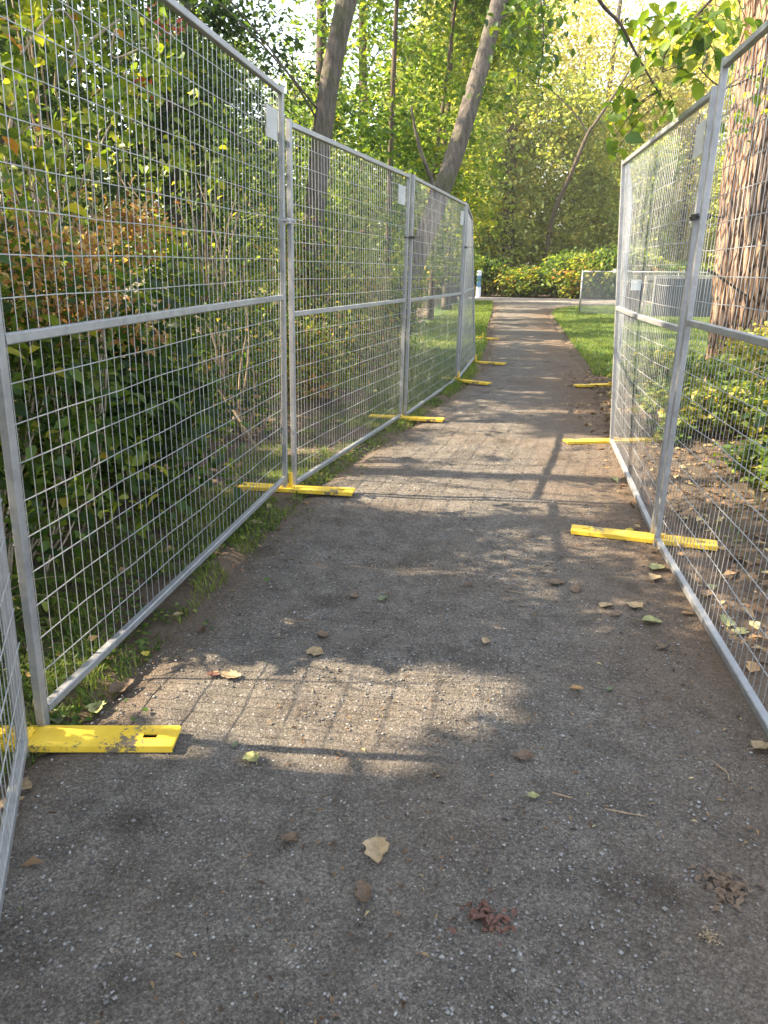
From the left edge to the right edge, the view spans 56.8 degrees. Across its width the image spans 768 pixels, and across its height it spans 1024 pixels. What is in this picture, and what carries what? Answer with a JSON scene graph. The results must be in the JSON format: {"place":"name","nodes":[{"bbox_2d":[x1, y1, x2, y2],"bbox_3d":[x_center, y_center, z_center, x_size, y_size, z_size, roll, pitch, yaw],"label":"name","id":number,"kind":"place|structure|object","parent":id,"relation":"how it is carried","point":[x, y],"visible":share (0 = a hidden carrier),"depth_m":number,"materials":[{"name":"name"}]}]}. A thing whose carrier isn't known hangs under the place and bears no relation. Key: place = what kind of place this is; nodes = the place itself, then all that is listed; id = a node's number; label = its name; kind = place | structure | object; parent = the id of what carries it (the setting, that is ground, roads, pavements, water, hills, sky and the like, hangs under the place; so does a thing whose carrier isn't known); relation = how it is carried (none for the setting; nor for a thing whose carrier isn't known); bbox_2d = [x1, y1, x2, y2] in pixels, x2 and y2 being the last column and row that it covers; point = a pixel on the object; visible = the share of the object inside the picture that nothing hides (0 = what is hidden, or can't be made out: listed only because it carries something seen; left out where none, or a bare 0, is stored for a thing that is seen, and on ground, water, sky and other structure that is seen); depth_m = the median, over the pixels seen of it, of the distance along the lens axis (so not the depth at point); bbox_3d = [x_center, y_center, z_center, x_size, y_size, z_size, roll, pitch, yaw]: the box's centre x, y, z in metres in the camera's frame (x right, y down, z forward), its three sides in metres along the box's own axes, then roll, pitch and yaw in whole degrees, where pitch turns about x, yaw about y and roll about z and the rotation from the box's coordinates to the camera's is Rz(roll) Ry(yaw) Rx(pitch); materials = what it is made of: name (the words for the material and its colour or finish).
{"place":"outdoors","nodes":[
{"label":"outdoors","id":0,"kind":"place"},
{"bbox_2d":[114,294,614,303],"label":"crossing track","id":1,"kind":"structure","parent":0,"point":[532,299],"depth_m":36.30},
{"bbox_2d":[3,0,738,269],"label":"sky","id":2,"kind":"structure","parent":0,"point":[290,3],"materials":[{"name":"white"}]},
{"bbox_2d":[0,299,767,1023],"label":"path","id":3,"kind":"structure","parent":0,"point":[214,773],"depth_m":2.12,"materials":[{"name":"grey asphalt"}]},
{"bbox_2d":[0,497,29,918],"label":"wire fence","id":4,"kind":"object","parent":3,"relation":"on","point":[8,817],"visible":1,"depth_m":1.99,"materials":[{"name":"silver metal"}]},
{"bbox_2d":[0,725,180,751],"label":"steel stand","id":5,"kind":"object","parent":3,"relation":"on","point":[95,738],"visible":0.86,"depth_m":2.25,"materials":[{"name":"yellow paint"}]},
{"bbox_2d":[214,669,240,677],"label":"fallen leaf","id":6,"kind":"object","parent":3,"relation":"on","point":[228,673],"visible":1,"depth_m":2.64,"materials":[{"name":"beige plant"}]},
{"bbox_2d":[355,879,371,911],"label":"fallen leaf","id":7,"kind":"object","parent":3,"relation":"on","point":[363,894],"visible":1,"depth_m":1.72,"materials":[{"name":"brown plant"}]},
{"bbox_2d":[362,833,388,862],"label":"fallen leaf","id":8,"kind":"object","parent":3,"relation":"on","point":[376,848],"visible":1,"depth_m":1.85,"materials":[{"name":"beige plant"}]},
{"bbox_2d":[6,392,767,1023],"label":"path debris","id":9,"kind":"object","parent":3,"relation":"on","point":[444,736],"visible":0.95,"depth_m":2.23,"materials":[{"name":"brown plant"}]},
{"bbox_2d":[369,414,444,421],"bbox_3d":[0.226,-0.955,7.137,0.757,0.046,0.106,5,19,12],"label":"steel stand","id":10,"kind":"object","parent":3,"relation":"on","point":[431,419],"visible":0.87,"depth_m":7.10,"materials":[{"name":"yellow paint"}]},
{"bbox_2d":[447,889,516,946],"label":"leaf clump","id":11,"kind":"object","parent":3,"relation":"on","point":[475,914],"visible":1,"depth_m":1.66,"materials":[{"name":"brown plant"}]},
{"bbox_2d":[512,748,539,759],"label":"fallen leaf","id":12,"kind":"object","parent":3,"relation":"on","point":[522,753],"visible":1,"depth_m":2.21,"materials":[{"name":"brown plant"}]},
{"bbox_2d":[563,437,661,443],"bbox_3d":[2.046,-0.642,6.300,0.916,0.046,0.106,-2,19,-6],"label":"steel stand","id":13,"kind":"object","parent":3,"relation":"on","point":[590,441],"visible":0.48,"depth_m":6.26,"materials":[{"name":"yellow paint"}]},
{"bbox_2d":[614,164,632,427],"bbox_3d":[2.527,-2.223,7.503,0.149,2.326,3.526,7,20,17],"label":"wire fence","id":14,"kind":"object","parent":13,"relation":"on","point":[628,185],"visible":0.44,"depth_m":6.19,"materials":[{"name":"grey metal"}]},
{"bbox_2d":[571,524,717,550],"bbox_3d":[1.461,0.132,4.020,0.782,0.046,0.106,7,20,17],"label":"steel stand","id":15,"kind":"object","parent":3,"relation":"on","point":[619,534],"visible":0.88,"depth_m":4.01,"materials":[{"name":"yellow paint"}]},
{"bbox_2d":[609,86,717,533],"bbox_3d":[1.701,-1.286,4.802,0.185,2.289,2.376,4,19,11],"label":"wire fence","id":16,"kind":"object","parent":3,"relation":"on","point":[701,128],"visible":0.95,"depth_m":4.39,"materials":[{"name":"grey metal"}]},
{"bbox_2d":[653,19,767,735],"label":"wire fence","id":17,"kind":"object","parent":3,"relation":"on","point":[726,655],"visible":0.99,"depth_m":3.08,"materials":[{"name":"silver metal"}]},
{"bbox_2d":[691,864,766,912],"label":"leaf clump","id":18,"kind":"object","parent":3,"relation":"on","point":[721,882],"visible":1,"depth_m":1.74,"materials":[{"name":"brown plant"}]},
{"bbox_2d":[0,269,767,789],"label":"ground","id":19,"kind":"structure","parent":0,"point":[182,593],"depth_m":4.38,"materials":[{"name":"soil"}]},
{"bbox_2d":[0,566,107,646],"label":"fern","id":20,"kind":"object","parent":19,"relation":"on","point":[60,578],"visible":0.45,"depth_m":3.09,"materials":[{"name":"green plant"}]},
{"bbox_2d":[0,0,115,291],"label":"broadleaf tree","id":21,"kind":"object","parent":19,"relation":"on","point":[55,145],"visible":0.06,"depth_m":18.25,"materials":[{"name":"green plant"}]},
{"bbox_2d":[8,498,124,556],"bbox_3d":[-1.943,0.114,3.776,1.088,0.267,1.181,0,19,0],"label":"fern","id":22,"kind":"object","parent":19,"relation":"on","point":[94,527],"visible":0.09,"depth_m":3.75,"materials":[{"name":"green plant"}]},
{"bbox_2d":[0,155,186,582],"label":"withered bush","id":23,"kind":"object","parent":19,"relation":"on","point":[87,266],"visible":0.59,"depth_m":2.94,"materials":[{"name":"brown plant"}]},
{"bbox_2d":[0,164,188,614],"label":"bramble bush","id":24,"kind":"object","parent":19,"relation":"on","point":[44,426],"visible":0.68,"depth_m":2.93,"materials":[{"name":"green plant"}]},
{"bbox_2d":[85,700,105,712],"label":"fallen leaf","id":25,"kind":"object","parent":19,"relation":"on","point":[91,708],"visible":1,"depth_m":2.44,"materials":[{"name":"green plant"}]},
{"bbox_2d":[30,53,161,292],"bbox_3d":[-15.812,-18.003,38.253,8.547,12.268,7.284,-5,20,-16],"label":"broadleaf tree","id":26,"kind":"object","parent":19,"relation":"on","point":[96,184],"visible":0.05,"depth_m":37.24,"materials":[{"name":"green plant"}]},
{"bbox_2d":[0,0,201,519],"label":"leafy bush","id":27,"kind":"object","parent":19,"relation":"on","point":[23,110],"visible":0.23,"depth_m":3.17,"materials":[{"name":"green plant"}]},
{"bbox_2d":[0,0,234,533],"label":"climbing vine","id":28,"kind":"object","parent":27,"relation":"hanging from","point":[9,94],"visible":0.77,"depth_m":3.46,"materials":[{"name":"green plant"}]},
{"bbox_2d":[119,3,186,64],"bbox_3d":[-1.225,-2.489,3.734,0.426,0.311,0.104,6,20,16],"label":"red leaf spray","id":29,"kind":"object","parent":28,"relation":"attached to","point":[174,28],"visible":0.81,"depth_m":3.69,"materials":[{"name":"green plant"}]},
{"bbox_2d":[0,0,232,329],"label":"dense tree","id":30,"kind":"object","parent":19,"relation":"on","point":[13,34],"visible":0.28,"depth_m":8.23,"materials":[{"name":"green plant"}]},
{"bbox_2d":[105,678,133,694],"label":"fallen leaf","id":31,"kind":"object","parent":19,"relation":"on","point":[117,686],"visible":0.97,"depth_m":2.56,"materials":[{"name":"brown plant"}]},
{"bbox_2d":[0,0,245,405],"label":"leafy bush","id":32,"kind":"object","parent":19,"relation":"on","point":[79,167],"visible":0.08,"depth_m":5.13,"materials":[{"name":"green plant"}]},
{"bbox_2d":[0,232,250,538],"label":"bramble bush","id":33,"kind":"object","parent":19,"relation":"on","point":[175,383],"visible":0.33,"depth_m":4.00,"materials":[{"name":"green plant"}]},
{"bbox_2d":[0,0,287,726],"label":"wire fence","id":34,"kind":"object","parent":19,"relation":"on","point":[44,705],"visible":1,"depth_m":2.70,"materials":[{"name":"silver metal"}]},
{"bbox_2d":[113,479,214,511],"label":"fern","id":35,"kind":"object","parent":19,"relation":"on","point":[145,488],"visible":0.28,"depth_m":4.50,"materials":[{"name":"green plant"}]},
{"bbox_2d":[9,0,326,340],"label":"dense tree","id":36,"kind":"object","parent":19,"relation":"on","point":[236,30],"visible":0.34,"depth_m":11.28,"materials":[{"name":"green plant"}]},
{"bbox_2d":[4,0,356,373],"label":"broadleaf tree","id":37,"kind":"object","parent":19,"relation":"on","point":[332,65],"visible":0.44,"depth_m":8.32,"materials":[{"name":"brown plant"}]},
{"bbox_2d":[113,6,274,299],"bbox_3d":[-7.899,-15.344,30.661,7.284,12.268,8.547,-5,20,-16],"label":"broadleaf tree","id":38,"kind":"object","parent":19,"relation":"on","point":[226,216],"visible":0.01,"depth_m":30.79,"materials":[{"name":"green plant"}]},
{"bbox_2d":[66,0,327,321],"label":"dense tree","id":39,"kind":"object","parent":19,"relation":"on","point":[195,190],"visible":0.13,"depth_m":16.31,"materials":[{"name":"green plant"}]},
{"bbox_2d":[73,85,348,399],"bbox_3d":[-1.698,-2.506,6.980,2.669,2.803,2.887,0,19,0],"label":"leafy bush","id":40,"kind":"object","parent":19,"relation":"on","point":[226,296],"visible":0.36,"depth_m":6.81,"materials":[{"name":"green plant"}]},
{"bbox_2d":[141,297,305,453],"bbox_3d":[-1.399,-1.188,6.009,1.450,1.188,1.920,0,19,0],"label":"bush","id":41,"kind":"object","parent":19,"relation":"on","point":[241,382],"visible":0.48,"depth_m":6.08,"materials":[{"name":"green plant"}]},
{"bbox_2d":[0,366,479,930],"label":"grass","id":42,"kind":"structure","parent":19,"relation":"on","point":[208,500],"depth_m":3.73,"materials":[{"name":"green plant"}]},
{"bbox_2d":[0,368,483,726],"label":"verge weeds","id":43,"kind":"object","parent":19,"relation":"on","point":[113,653],"visible":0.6,"depth_m":3.28,"materials":[{"name":"green plant"}]},
{"bbox_2d":[238,472,354,495],"bbox_3d":[-0.591,-0.204,4.787,0.793,0.126,0.106,3,19,9],"label":"steel stand","id":44,"kind":"object","parent":19,"relation":"on","point":[326,490],"visible":0.81,"depth_m":4.77,"materials":[{"name":"yellow paint"}]},
{"bbox_2d":[236,53,368,295],"bbox_3d":[-4.407,-16.651,35.723,6.829,11.501,8.013,6,20,17],"label":"broadleaf tree","id":45,"kind":"object","parent":19,"relation":"on","point":[302,67],"visible":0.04,"depth_m":34.81,"materials":[{"name":"green plant"}]},
{"bbox_2d":[218,193,395,375],"bbox_3d":[-0.951,-2.822,8.919,2.423,2.220,2.458,12,22,31],"label":"leafy bush","id":46,"kind":"object","parent":19,"relation":"on","point":[325,281],"visible":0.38,"depth_m":8.57,"materials":[{"name":"green plant"}]},
{"bbox_2d":[248,294,389,405],"bbox_3d":[-0.753,-1.814,7.828,1.635,1.177,2.216,0,19,0],"label":"bush","id":47,"kind":"object","parent":19,"relation":"on","point":[324,364],"visible":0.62,"depth_m":7.58,"materials":[{"name":"green plant"}]},
{"bbox_2d":[239,135,399,350],"bbox_3d":[-1.179,-4.828,12.861,3.321,3.633,3.103,12,22,31],"label":"leafy bush","id":48,"kind":"object","parent":19,"relation":"on","point":[340,223],"visible":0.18,"depth_m":12.60,"materials":[{"name":"green plant"}]},
{"bbox_2d":[244,0,424,295],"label":"broadleaf tree","id":49,"kind":"object","parent":19,"relation":"on","point":[321,41],"visible":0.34,"depth_m":19.25,"materials":[{"name":"green plant"}]},
{"bbox_2d":[285,118,410,485],"bbox_3d":[-0.193,-1.599,5.656,0.075,2.278,2.606,6,20,17],"label":"wire fence","id":50,"kind":"object","parent":19,"relation":"on","point":[403,195],"visible":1,"depth_m":5.22,"materials":[{"name":"grey metal"}]},
{"bbox_2d":[254,0,474,318],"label":"broadleaf tree","id":51,"kind":"object","parent":19,"relation":"on","point":[388,135],"visible":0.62,"depth_m":13.41,"materials":[{"name":"green plant"}]},
{"bbox_2d":[297,0,448,298],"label":"broadleaf tree","id":52,"kind":"object","parent":19,"relation":"on","point":[355,35],"visible":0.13,"depth_m":25.00,"materials":[{"name":"green plant"}]},
{"bbox_2d":[337,300,429,376],"bbox_3d":[-0.107,-2.376,9.744,1.441,1.040,2.348,0,19,0],"label":"bush","id":53,"kind":"object","parent":19,"relation":"on","point":[376,327],"visible":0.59,"depth_m":9.44,"materials":[{"name":"green plant"}]},
{"bbox_2d":[323,249,444,361],"bbox_3d":[-0.354,-3.293,11.212,2.389,1.781,2.659,-17,25,-41],"label":"leafy bush","id":54,"kind":"object","parent":19,"relation":"on","point":[380,284],"visible":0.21,"depth_m":10.99,"materials":[{"name":"green plant"}]},
{"bbox_2d":[13,363,767,865],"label":"leaf litter","id":55,"kind":"object","parent":19,"relation":"on","point":[93,637],"visible":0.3,"depth_m":4.61,"materials":[{"name":"brown plant"}]},
{"bbox_2d":[395,255,460,295],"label":"shrub","id":56,"kind":"object","parent":19,"relation":"on","point":[439,290],"visible":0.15,"depth_m":40.30,"materials":[{"name":"green plant"}]},
{"bbox_2d":[349,30,516,261],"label":"broadleaf tree","id":57,"kind":"object","parent":19,"relation":"on","point":[488,128],"visible":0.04,"depth_m":42.85,"materials":[{"name":"green plant"}]},
{"bbox_2d":[403,174,466,415],"bbox_3d":[0.621,-2.411,8.061,0.069,2.281,2.689,6,20,16],"label":"wire fence","id":58,"kind":"object","parent":19,"relation":"on","point":[462,220],"visible":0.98,"depth_m":7.74,"materials":[{"name":"grey metal"}]},
{"bbox_2d":[300,0,583,331],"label":"broadleaf tree","id":59,"kind":"object","parent":19,"relation":"on","point":[482,6],"visible":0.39,"depth_m":15.24,"materials":[{"name":"green plant"}]},
{"bbox_2d":[378,0,578,309],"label":"broadleaf tree","id":60,"kind":"object","parent":19,"relation":"on","point":[445,302],"visible":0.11,"depth_m":23.79,"materials":[{"name":"green plant"}]},
{"bbox_2d":[398,0,560,232],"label":"broadleaf tree","id":61,"kind":"object","parent":19,"relation":"on","point":[486,113],"depth_m":49.13,"materials":[{"name":"green plant"}]},
{"bbox_2d":[457,253,511,296],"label":"shrub","id":62,"kind":"object","parent":19,"relation":"on","point":[494,269],"visible":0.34,"depth_m":40.44,"materials":[{"name":"green plant"}]},
{"bbox_2d":[498,56,519,292],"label":"bare trunk tree","id":63,"kind":"object","parent":19,"relation":"on","point":[513,127],"visible":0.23,"depth_m":44.95,"materials":[{"name":"brown plant"}]},
{"bbox_2d":[492,264,551,296],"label":"shrub","id":64,"kind":"object","parent":19,"relation":"on","point":[520,282],"visible":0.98,"depth_m":39.96,"materials":[{"name":"green plant"}]},
{"bbox_2d":[455,29,603,293],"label":"broadleaf tree","id":65,"kind":"object","parent":19,"relation":"on","point":[525,174],"visible":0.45,"depth_m":44.47,"materials":[{"name":"green plant"}]},
{"bbox_2d":[497,0,609,263],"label":"broadleaf tree","id":66,"kind":"object","parent":19,"relation":"on","point":[579,20],"visible":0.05,"depth_m":51.09,"materials":[{"name":"green plant"}]},
{"bbox_2d":[535,247,611,298],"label":"shrub","id":67,"kind":"object","parent":19,"relation":"on","point":[564,275],"visible":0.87,"depth_m":38.97,"materials":[{"name":"green plant"}]},
{"bbox_2d":[520,50,635,267],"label":"broadleaf tree","id":68,"kind":"object","parent":19,"relation":"on","point":[573,236],"visible":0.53,"depth_m":44.67,"materials":[{"name":"green plant"}]},
{"bbox_2d":[543,71,629,261],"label":"leaning sapling","id":69,"kind":"object","parent":19,"relation":"on","point":[561,193],"visible":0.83,"depth_m":42.09,"materials":[{"name":"brown plant"}]},
{"bbox_2d":[543,0,706,251],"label":"broadleaf tree","id":70,"kind":"object","parent":19,"relation":"on","point":[613,50],"visible":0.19,"depth_m":47.09,"materials":[{"name":"green plant"}]},
{"bbox_2d":[577,241,672,299],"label":"shrub","id":71,"kind":"object","parent":19,"relation":"on","point":[609,258],"visible":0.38,"depth_m":37.91,"materials":[{"name":"green plant"}]},
{"bbox_2d":[556,0,717,239],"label":"broadleaf tree","id":72,"kind":"object","parent":19,"relation":"on","point":[655,78],"visible":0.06,"depth_m":50.95,"materials":[{"name":"green plant"}]},
{"bbox_2d":[595,130,693,263],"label":"broadleaf tree","id":73,"kind":"object","parent":19,"relation":"on","point":[639,220],"visible":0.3,"depth_m":42.41,"materials":[{"name":"green plant"}]},
{"bbox_2d":[603,344,701,393],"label":"broadleaf shrub","id":74,"kind":"object","parent":19,"relation":"on","point":[631,370],"visible":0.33,"depth_m":8.51,"materials":[{"name":"green plant"}]},
{"bbox_2d":[643,259,712,293],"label":"shrub","id":75,"kind":"object","parent":19,"relation":"on","point":[684,270],"visible":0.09,"depth_m":36.74,"materials":[{"name":"green plant"}]},
{"bbox_2d":[614,0,742,245],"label":"broadleaf tree","id":76,"kind":"object","parent":19,"relation":"on","point":[693,102],"visible":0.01,"depth_m":54.04,"materials":[{"name":"green plant"}]},
{"bbox_2d":[627,0,742,263],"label":"broadleaf tree","id":77,"kind":"object","parent":19,"relation":"on","point":[701,76],"visible":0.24,"depth_m":47.36,"materials":[{"name":"green plant"}]},
{"bbox_2d":[607,387,767,571],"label":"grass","id":78,"kind":"structure","parent":19,"relation":"on","point":[724,489],"depth_m":4.48,"materials":[{"name":"green plant"}]},
{"bbox_2d":[629,352,767,487],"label":"ivy","id":79,"kind":"object","parent":19,"relation":"on","point":[740,455],"visible":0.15,"depth_m":6.12,"materials":[{"name":"green plant"}]},
{"bbox_2d":[630,376,767,439],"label":"broadleaf shrub","id":80,"kind":"object","parent":19,"relation":"on","point":[723,405],"visible":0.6,"depth_m":6.17,"materials":[{"name":"green plant"}]},
{"bbox_2d":[678,142,725,268],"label":"broadleaf tree","id":81,"kind":"object","parent":19,"relation":"on","point":[712,220],"visible":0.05,"depth_m":41.47,"materials":[{"name":"green plant"}]},
{"bbox_2d":[674,0,742,264],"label":"broadleaf tree","id":82,"kind":"object","parent":19,"relation":"on","point":[720,44],"visible":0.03,"depth_m":49.91,"materials":[{"name":"green plant"}]},
{"bbox_2d":[653,346,767,393],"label":"broadleaf shrub","id":83,"kind":"object","parent":19,"relation":"on","point":[728,370],"visible":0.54,"depth_m":7.41,"materials":[{"name":"green plant"}]},
{"bbox_2d":[695,320,767,379],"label":"broadleaf shrub","id":84,"kind":"object","parent":19,"relation":"on","point":[758,356],"visible":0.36,"depth_m":8.22,"materials":[{"name":"green plant"}]},
{"bbox_2d":[704,0,767,360],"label":"cedar tree","id":85,"kind":"object","parent":19,"relation":"on","point":[753,9],"visible":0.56,"depth_m":9.35,"materials":[{"name":"brown plant"}]},
{"bbox_2d":[739,392,767,490],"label":"broadleaf shrub","id":86,"kind":"object","parent":19,"relation":"on","point":[762,420],"visible":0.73,"depth_m":4.95,"materials":[{"name":"green plant"}]},
{"bbox_2d":[322,300,492,393],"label":"lawn","id":87,"kind":"structure","parent":0,"point":[438,312],"depth_m":12.94,"materials":[{"name":"green plant"}]},
{"bbox_2d":[386,0,516,358],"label":"leaning tree","id":88,"kind":"object","parent":87,"relation":"on","point":[455,152],"visible":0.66,"depth_m":11.28,"materials":[{"name":"grey plant"}]},
{"bbox_2d":[396,0,549,302],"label":"broadleaf tree","id":89,"kind":"object","parent":87,"relation":"on","point":[455,282],"visible":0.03,"depth_m":29.78,"materials":[{"name":"green plant"}]},
{"bbox_2d":[366,0,587,319],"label":"broadleaf tree","id":90,"kind":"object","parent":87,"relation":"on","point":[489,103],"visible":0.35,"depth_m":19.19,"materials":[{"name":"green plant"}]},
{"bbox_2d":[468,355,506,364],"bbox_3d":[1.642,-2.444,11.377,0.649,0.126,0.106,11,21,27],"label":"steel stand","id":91,"kind":"object","parent":87,"relation":"on","point":[488,362],"visible":0.69,"depth_m":11.34,"materials":[{"name":"yellow paint"}]},
{"bbox_2d":[458,204,474,377],"bbox_3d":[1.193,-3.160,10.301,0.171,2.245,2.083,4,19,12],"label":"wire fence","id":92,"kind":"object","parent":91,"relation":"on","point":[463,366],"visible":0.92,"depth_m":10.50,"materials":[{"name":"grey metal"}]},
{"bbox_2d":[447,0,591,121],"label":"overhanging branch","id":93,"kind":"object","parent":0,"point":[511,39],"visible":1,"depth_m":7.72,"materials":[{"name":"green plant"}]},
{"bbox_2d":[551,303,709,376],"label":"lawn","id":94,"kind":"structure","parent":0,"point":[609,316],"depth_m":16.97,"materials":[{"name":"green plant"}]},
{"bbox_2d":[578,271,711,314],"bbox_3d":[14.797,-6.696,22.204,16.796,1.470,1.175,5,19,14],"label":"chain link fence","id":95,"kind":"object","parent":94,"relation":"on","point":[611,287],"visible":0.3,"depth_m":24.38,"materials":[{"name":"metal"}]},
{"bbox_2d":[641,275,711,310],"bbox_3d":[17.968,-7.697,25.399,17.000,1.305,0.190,2,19,4],"label":"timber rail fence","id":96,"kind":"object","parent":94,"relation":"on","point":[645,279],"visible":0.27,"depth_m":25.78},
{"bbox_2d":[651,276,712,316],"bbox_3d":[9.430,-6.588,21.931,2.210,1.320,0.095,2,19,5],"label":"sign","id":97,"kind":"object","parent":94,"relation":"on","point":[675,295],"visible":0.42,"depth_m":21.93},
{"bbox_2d":[624,280,643,320],"bbox_3d":[7.401,-6.321,21.273,0.500,1.210,0.515,0,19,0],"label":"waste bin","id":98,"kind":"object","parent":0,"point":[638,292],"visible":0.47,"depth_m":21.02,"materials":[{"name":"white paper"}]},
{"bbox_2d":[597,0,677,160],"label":"overhanging branch","id":99,"kind":"object","parent":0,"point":[618,114],"visible":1,"depth_m":3.76,"materials":[{"name":"green plant"}]},
{"bbox_2d":[633,0,767,100],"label":"overhanging branch","id":100,"kind":"object","parent":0,"point":[687,31],"visible":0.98,"depth_m":3.92,"materials":[{"name":"green plant"}]},
{"bbox_2d":[689,32,767,165],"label":"overhanging branch","id":101,"kind":"object","parent":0,"point":[706,74],"visible":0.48,"depth_m":5.41,"materials":[{"name":"green plant"}]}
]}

